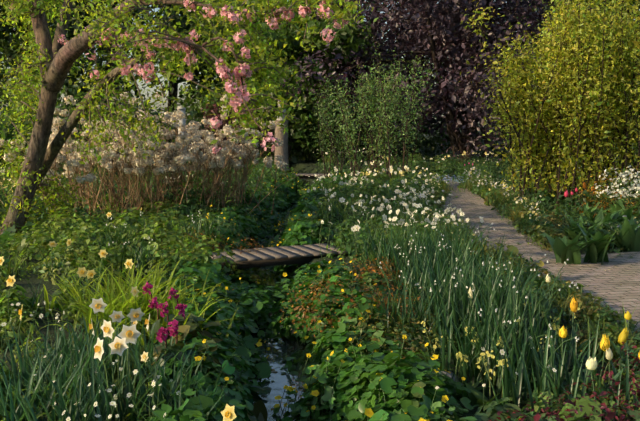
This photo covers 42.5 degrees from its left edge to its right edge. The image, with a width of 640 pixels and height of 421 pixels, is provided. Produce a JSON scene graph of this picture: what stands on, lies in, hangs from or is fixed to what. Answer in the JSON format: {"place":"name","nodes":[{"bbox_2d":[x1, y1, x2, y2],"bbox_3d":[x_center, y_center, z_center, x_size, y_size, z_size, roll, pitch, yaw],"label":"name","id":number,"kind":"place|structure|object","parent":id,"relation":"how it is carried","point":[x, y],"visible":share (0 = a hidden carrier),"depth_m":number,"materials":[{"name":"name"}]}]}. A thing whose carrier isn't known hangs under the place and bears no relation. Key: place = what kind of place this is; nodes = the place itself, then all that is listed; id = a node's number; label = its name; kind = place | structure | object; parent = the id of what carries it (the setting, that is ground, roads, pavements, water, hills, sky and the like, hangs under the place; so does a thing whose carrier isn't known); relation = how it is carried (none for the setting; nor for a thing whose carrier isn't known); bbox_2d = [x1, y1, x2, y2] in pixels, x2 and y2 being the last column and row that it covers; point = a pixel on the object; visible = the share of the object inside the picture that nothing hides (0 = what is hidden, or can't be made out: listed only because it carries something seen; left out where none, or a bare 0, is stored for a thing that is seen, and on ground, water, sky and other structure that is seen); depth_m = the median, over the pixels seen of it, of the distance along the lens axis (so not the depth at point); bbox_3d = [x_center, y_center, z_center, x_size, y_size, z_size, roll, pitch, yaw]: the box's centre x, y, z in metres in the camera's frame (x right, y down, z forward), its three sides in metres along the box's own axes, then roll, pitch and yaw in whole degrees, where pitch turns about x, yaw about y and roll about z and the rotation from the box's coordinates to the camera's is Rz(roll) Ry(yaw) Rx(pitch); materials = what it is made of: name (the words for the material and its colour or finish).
{"place":"outdoors","nodes":[
{"label":"outdoors","id":0,"kind":"place"},
{"bbox_2d":[60,113,243,172],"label":"hydrangea heads","id":1,"kind":"object","parent":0,"point":[203,121],"visible":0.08,"depth_m":15.15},
{"bbox_2d":[231,171,340,420],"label":"stream water","id":2,"kind":"structure","parent":0,"point":[282,378],"depth_m":6.92,"materials":[{"name":"blue liquid"}]},
{"bbox_2d":[254,186,633,419],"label":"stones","id":3,"kind":"object","parent":2,"relation":"on","point":[305,355],"visible":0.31,"depth_m":7.06,"materials":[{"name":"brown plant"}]},
{"bbox_2d":[0,124,639,420],"bbox_3d":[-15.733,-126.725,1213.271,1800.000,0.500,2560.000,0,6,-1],"label":"ground","id":4,"kind":"structure","parent":0,"point":[301,166],"depth_m":8.12,"materials":[{"name":"green plant"}]},
{"bbox_2d":[0,0,49,117],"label":"tree","id":5,"kind":"object","parent":4,"relation":"on","point":[6,27],"visible":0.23,"depth_m":42.26,"materials":[{"name":"green plant"}]},
{"bbox_2d":[0,9,59,113],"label":"tree","id":6,"kind":"object","parent":4,"relation":"on","point":[13,76],"depth_m":74.09,"materials":[{"name":"green plant"}]},
{"bbox_2d":[0,0,138,106],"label":"tree","id":7,"kind":"object","parent":4,"relation":"on","point":[1,54],"depth_m":60.44,"materials":[{"name":"green plant"}]},
{"bbox_2d":[0,0,143,124],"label":"tree","id":8,"kind":"object","parent":4,"relation":"on","point":[10,54],"depth_m":48.13,"materials":[{"name":"green plant"}]},
{"bbox_2d":[0,105,236,227],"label":"hydrangea stems","id":9,"kind":"object","parent":4,"relation":"on","point":[96,191],"visible":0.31,"depth_m":13.77,"materials":[{"name":"brown plant"}]},
{"bbox_2d":[0,95,242,183],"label":"hydrangea heads","id":10,"kind":"object","parent":9,"relation":"attached to","point":[182,158],"visible":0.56,"depth_m":13.51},
{"bbox_2d":[22,0,244,111],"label":"tree","id":11,"kind":"object","parent":4,"relation":"on","point":[70,33],"depth_m":42.39,"materials":[{"name":"green plant"}]},
{"bbox_2d":[36,256,238,348],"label":"garden plants","id":12,"kind":"object","parent":4,"relation":"on","point":[118,300],"visible":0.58,"depth_m":6.29,"materials":[{"name":"green plant"}]},
{"bbox_2d":[93,4,213,138],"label":"tree","id":13,"kind":"object","parent":4,"relation":"on","point":[161,81],"depth_m":53.31,"materials":[{"name":"green plant"}]},
{"bbox_2d":[79,118,238,211],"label":"hydrangea stems","id":14,"kind":"object","parent":4,"relation":"on","point":[100,167],"visible":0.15,"depth_m":15.32,"materials":[{"name":"brown plant"}]},
{"bbox_2d":[177,107,185,147],"bbox_3d":[-4.713,-2.448,28.119,0.295,2.182,0.295,-1,6,-12],"label":"stone post","id":15,"kind":"object","parent":4,"relation":"on","point":[183,120],"visible":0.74,"depth_m":27.94,"materials":[{"name":"beige stone"}]},
{"bbox_2d":[72,103,298,213],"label":"hydrangea stems","id":16,"kind":"object","parent":4,"relation":"on","point":[222,191],"visible":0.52,"depth_m":14.62,"materials":[{"name":"brown plant"}]},
{"bbox_2d":[69,92,286,170],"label":"hydrangea heads","id":17,"kind":"object","parent":16,"relation":"attached to","point":[166,155],"visible":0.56,"depth_m":14.30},
{"bbox_2d":[0,0,378,236],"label":"blossom tree","id":18,"kind":"object","parent":4,"relation":"on","point":[336,9],"depth_m":9.99,"materials":[{"name":"green plant"}]},
{"bbox_2d":[186,97,274,162],"bbox_3d":[-3.656,-3.090,33.149,3.837,2.988,3.588,0,6,-1],"label":"hydrangea bush","id":19,"kind":"object","parent":4,"relation":"on","point":[213,111],"visible":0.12,"depth_m":32.59,"materials":[{"name":"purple plant"}]},
{"bbox_2d":[171,0,291,155],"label":"green tree","id":20,"kind":"object","parent":4,"relation":"on","point":[188,100],"depth_m":37.04,"materials":[{"name":"plant"}]},
{"bbox_2d":[137,1,351,134],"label":"tree","id":21,"kind":"object","parent":4,"relation":"on","point":[180,80],"depth_m":43.80,"materials":[{"name":"plant"}]},
{"bbox_2d":[210,243,347,269],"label":"plank bridge","id":22,"kind":"structure","parent":4,"relation":"on","point":[283,255],"depth_m":9.91,"materials":[{"name":"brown wood"}]},
{"bbox_2d":[274,100,289,170],"bbox_3d":[-1.322,-2.576,28.149,0.591,2.431,0.576,0,6,-1],"label":"owl statue on stump","id":23,"kind":"object","parent":4,"relation":"on","point":[282,150],"visible":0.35,"depth_m":28.00,"materials":[{"name":"stone"}]},
{"bbox_2d":[197,0,375,158],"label":"green tree","id":24,"kind":"object","parent":4,"relation":"on","point":[353,41],"depth_m":31.98,"materials":[{"name":"plant"}]},
{"bbox_2d":[185,11,398,155],"bbox_3d":[-1.445,-5.387,40.695,10.940,9.313,9.665,0,6,-1],"label":"tree","id":25,"kind":"object","parent":4,"relation":"on","point":[309,68],"depth_m":39.51,"materials":[{"name":"plant"}]},
{"bbox_2d":[276,173,346,178],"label":"plank bridge","id":26,"kind":"structure","parent":4,"relation":"on","point":[306,175],"depth_m":24.51,"materials":[{"name":"grey wood"}]},
{"bbox_2d":[0,151,639,420],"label":"garden plants","id":27,"kind":"object","parent":4,"relation":"on","point":[17,398],"depth_m":7.84,"materials":[{"name":"green plant"}]},
{"bbox_2d":[0,148,639,420],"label":"flowers","id":28,"kind":"object","parent":27,"relation":"attached to","point":[127,334],"visible":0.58,"depth_m":5.54,"materials":[{"name":"white plant"}]},
{"bbox_2d":[0,74,639,170],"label":"understory shrub leaves","id":29,"kind":"object","parent":4,"relation":"on","point":[295,157],"visible":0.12,"depth_m":34.06,"materials":[{"name":"green plant"}]},
{"bbox_2d":[309,76,384,181],"bbox_3d":[0.919,-2.267,22.727,2.481,2.972,2.164,0,6,-1],"label":"bamboo","id":30,"kind":"object","parent":4,"relation":"on","point":[328,125],"depth_m":22.46,"materials":[{"name":"green plant"}]},
{"bbox_2d":[87,173,639,420],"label":"glossy-leaved garden plants","id":31,"kind":"object","parent":4,"relation":"on","point":[358,380],"visible":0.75,"depth_m":5.93,"materials":[{"name":"green plant"}]},
{"bbox_2d":[320,0,432,148],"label":"tree","id":32,"kind":"object","parent":4,"relation":"on","point":[382,50],"depth_m":53.36,"materials":[{"name":"green plant"}]},
{"bbox_2d":[261,0,503,159],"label":"purple tree","id":33,"kind":"object","parent":4,"relation":"on","point":[388,21],"depth_m":35.20,"materials":[{"name":"purple plant"}]},
{"bbox_2d":[328,37,441,184],"bbox_3d":[1.538,-2.405,20.733,2.706,3.671,3.179,0,6,-1],"label":"bamboo","id":34,"kind":"object","parent":4,"relation":"on","point":[373,109],"depth_m":20.35,"materials":[{"name":"green plant"}]},
{"bbox_2d":[357,0,495,144],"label":"tree","id":35,"kind":"object","parent":4,"relation":"on","point":[426,128],"depth_m":61.05,"materials":[{"name":"plant"}]},
{"bbox_2d":[280,0,573,165],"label":"purple tree","id":36,"kind":"object","parent":4,"relation":"on","point":[464,53],"depth_m":31.02,"materials":[{"name":"purple plant"}]},
{"bbox_2d":[431,371,463,385],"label":"streamside stones","id":37,"kind":"object","parent":4,"relation":"on","point":[450,374],"visible":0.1,"depth_m":5.13,"materials":[{"name":"grey stone"}]},
{"bbox_2d":[388,2,553,141],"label":"tree","id":38,"kind":"object","parent":4,"relation":"on","point":[487,92],"depth_m":69.11,"materials":[{"name":"green plant"}]},
{"bbox_2d":[487,96,581,197],"bbox_3d":[4.366,-1.260,16.070,2.339,2.370,1.881,0,6,-1],"label":"bamboo","id":39,"kind":"object","parent":4,"relation":"on","point":[544,154],"depth_m":15.86,"materials":[{"name":"green plant"}]},
{"bbox_2d":[441,0,638,147],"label":"tree","id":40,"kind":"object","parent":4,"relation":"on","point":[526,47],"depth_m":51.30,"materials":[{"name":"green plant"}]},
{"bbox_2d":[459,0,639,208],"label":"bamboo","id":41,"kind":"object","parent":4,"relation":"on","point":[571,32],"depth_m":14.87,"materials":[{"name":"green plant"}]},
{"bbox_2d":[491,0,639,106],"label":"tree","id":42,"kind":"object","parent":4,"relation":"on","point":[592,15],"depth_m":42.05,"materials":[{"name":"green plant"}]},
{"bbox_2d":[546,0,639,214],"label":"bamboo","id":43,"kind":"object","parent":4,"relation":"on","point":[613,53],"depth_m":14.12,"materials":[{"name":"green plant"}]},
{"bbox_2d":[0,0,639,123],"label":"sky","id":44,"kind":"structure","parent":0,"point":[151,89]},
{"bbox_2d":[440,177,639,330],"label":"brick path","id":45,"kind":"structure","parent":0,"point":[598,279],"depth_m":9.53,"materials":[{"name":"grey brick"}]}
]}

